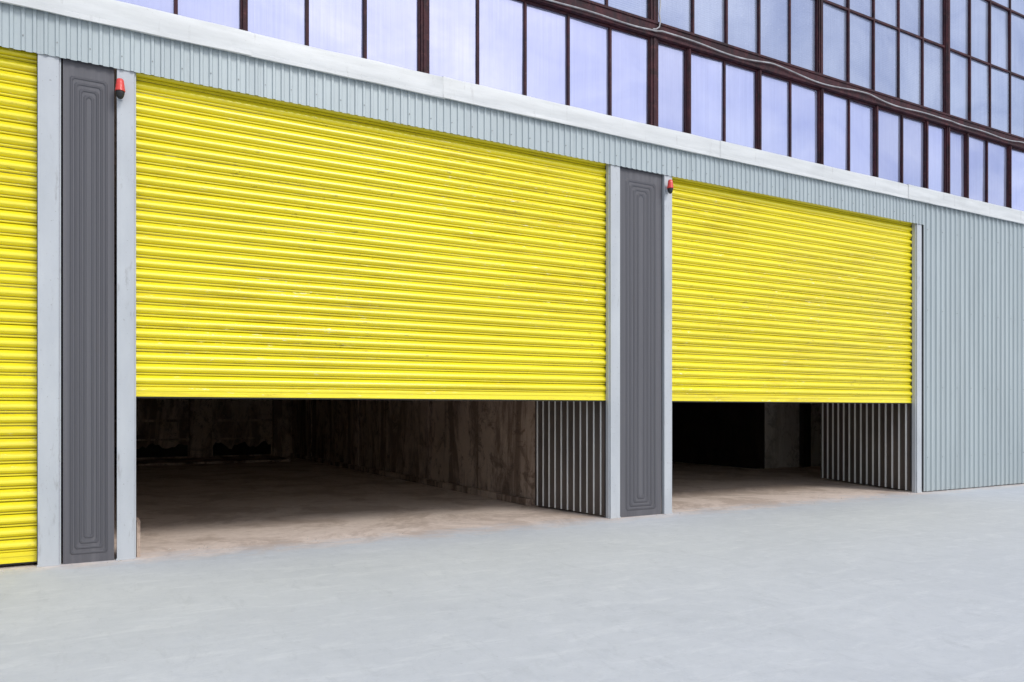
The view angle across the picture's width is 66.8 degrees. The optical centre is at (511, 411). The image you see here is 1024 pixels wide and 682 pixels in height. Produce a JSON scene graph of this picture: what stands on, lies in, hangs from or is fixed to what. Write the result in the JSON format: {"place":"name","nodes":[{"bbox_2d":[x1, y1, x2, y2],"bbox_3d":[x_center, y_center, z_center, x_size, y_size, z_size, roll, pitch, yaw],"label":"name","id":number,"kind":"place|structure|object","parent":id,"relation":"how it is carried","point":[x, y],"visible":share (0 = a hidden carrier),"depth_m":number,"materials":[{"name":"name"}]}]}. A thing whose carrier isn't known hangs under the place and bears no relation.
{"place":"outdoors","nodes":[
{"label":"outdoors","id":0,"kind":"place"},
{"bbox_2d":[0,456,1023,681],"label":"ground","id":1,"kind":"structure","parent":0,"point":[811,575],"depth_m":7.05,"materials":[{"name":"concrete"}]},
{"bbox_2d":[0,0,1023,566],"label":"warehouse building","id":2,"kind":"structure","parent":1,"relation":"on","point":[468,246],"depth_m":11.42,"materials":[{"name":"grey metal"}]},
{"bbox_2d":[0,46,36,565],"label":"roller door","id":3,"kind":"structure","parent":2,"relation":"in","point":[18,68],"depth_m":7.99,"materials":[{"name":"yellow paint"}]},
{"bbox_2d":[115,78,124,99],"bbox_3d":[-4.184,-3.434,8.284,0.101,0.214,0.133,0,0,-29],"label":"warning light","id":4,"kind":"object","parent":2,"relation":"attached to","point":[120,89],"visible":1,"depth_m":8.24,"materials":[{"name":"red plastic"}]},
{"bbox_2d":[116,0,242,29],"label":"window","id":5,"kind":"structure","parent":2,"relation":"in","point":[229,13],"depth_m":8.93,"materials":[{"name":"glass"}]},
{"bbox_2d":[246,0,419,71],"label":"window","id":6,"kind":"structure","parent":2,"relation":"in","point":[384,31],"depth_m":9.77,"materials":[{"name":"blue glass"}]},
{"bbox_2d":[136,72,605,401],"bbox_3d":[-1.367,-2.093,10.090,6.370,3.898,0.064,0,0,-29],"label":"roller door","id":7,"kind":"structure","parent":2,"relation":"in","point":[285,250],"depth_m":9.73,"materials":[{"name":"yellow paint"}]},
{"bbox_2d":[429,0,649,124],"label":"window","id":8,"kind":"structure","parent":2,"relation":"in","point":[523,47],"depth_m":11.17,"materials":[{"name":"blue glass"}]},
{"bbox_2d":[591,0,649,18],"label":"window","id":9,"kind":"structure","parent":2,"relation":"in","point":[637,7],"depth_m":11.96,"materials":[{"name":"blue glass"}]},
{"bbox_2d":[665,179,673,193],"bbox_3d":[2.443,-3.474,12.026,0.101,0.214,0.133,0,0,-29],"label":"warning light","id":10,"kind":"object","parent":2,"relation":"attached to","point":[669,187],"visible":1,"depth_m":11.98,"materials":[{"name":"red plastic"}]},
{"bbox_2d":[658,40,686,132],"bbox_3d":[2.524,-5.107,12.337,0.605,1.420,0.067,0,0,-29],"label":"window","id":11,"kind":"structure","parent":2,"relation":"in","point":[672,59],"depth_m":12.36,"materials":[{"name":"glass"}]},
{"bbox_2d":[691,50,756,148],"bbox_3d":[3.512,-5.107,12.894,1.514,1.420,0.067,0,0,-29],"label":"window","id":12,"kind":"structure","parent":2,"relation":"in","point":[723,93],"depth_m":12.87,"materials":[{"name":"blue glass"}]},
{"bbox_2d":[658,0,817,71],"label":"window","id":13,"kind":"structure","parent":2,"relation":"in","point":[782,30],"depth_m":13.28,"materials":[{"name":"blue glass"}]},
{"bbox_2d":[547,0,1023,142],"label":"electrical cable","id":14,"kind":"object","parent":2,"relation":"attached to","point":[654,29],"visible":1,"depth_m":12.95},
{"bbox_2d":[762,72,819,163],"bbox_3d":[4.890,-5.107,13.673,1.501,1.420,0.067,0,0,-29],"label":"window","id":15,"kind":"structure","parent":2,"relation":"in","point":[790,109],"depth_m":13.65,"materials":[{"name":"glass"}]},
{"bbox_2d":[672,176,912,403],"bbox_3d":[5.170,-2.093,13.781,6.215,3.898,0.063,0,0,-29],"label":"roller door","id":16,"kind":"structure","parent":2,"relation":"in","point":[775,299],"depth_m":13.55,"materials":[{"name":"yellow paint"}]},
{"bbox_2d":[824,90,875,176],"bbox_3d":[6.263,-5.107,14.448,1.502,1.420,0.067,0,0,-29],"label":"window","id":17,"kind":"structure","parent":2,"relation":"in","point":[849,124],"depth_m":14.43,"materials":[{"name":"glass"}]},
{"bbox_2d":[823,0,944,112],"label":"window","id":18,"kind":"structure","parent":2,"relation":"in","point":[896,48],"depth_m":15.06,"materials":[{"name":"blue glass"}]},
{"bbox_2d":[879,107,925,187],"bbox_3d":[7.623,-5.107,15.215,1.520,1.420,0.067,0,0,-29],"label":"window","id":19,"kind":"structure","parent":2,"relation":"in","point":[902,138],"depth_m":15.22,"materials":[{"name":"blue glass"}]},
{"bbox_2d":[929,122,945,192],"bbox_3d":[8.601,-5.107,15.768,0.628,1.420,0.067,0,0,-29],"label":"window","id":20,"kind":"structure","parent":2,"relation":"in","point":[937,133],"depth_m":15.81,"materials":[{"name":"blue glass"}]},
{"bbox_2d":[950,129,966,197],"bbox_3d":[9.236,-5.107,16.126,0.610,1.420,0.067,0,0,-29],"label":"window","id":21,"kind":"structure","parent":2,"relation":"in","point":[958,140],"depth_m":16.19,"materials":[{"name":"blue glass"}]},
{"bbox_2d":[950,0,1023,137],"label":"window","id":22,"kind":"structure","parent":2,"relation":"in","point":[987,36],"depth_m":16.69,"materials":[{"name":"blue glass"}]},
{"bbox_2d":[969,134,1008,207],"bbox_3d":[10.212,-5.107,16.677,1.532,1.420,0.067,0,0,-29],"label":"window","id":23,"kind":"structure","parent":2,"relation":"in","point":[988,160],"depth_m":16.70,"materials":[{"name":"blue glass"}]},
{"bbox_2d":[1012,147,1023,210],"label":"window","id":24,"kind":"structure","parent":2,"relation":"in","point":[1017,154],"depth_m":17.27,"materials":[{"name":"blue glass"}]}
]}

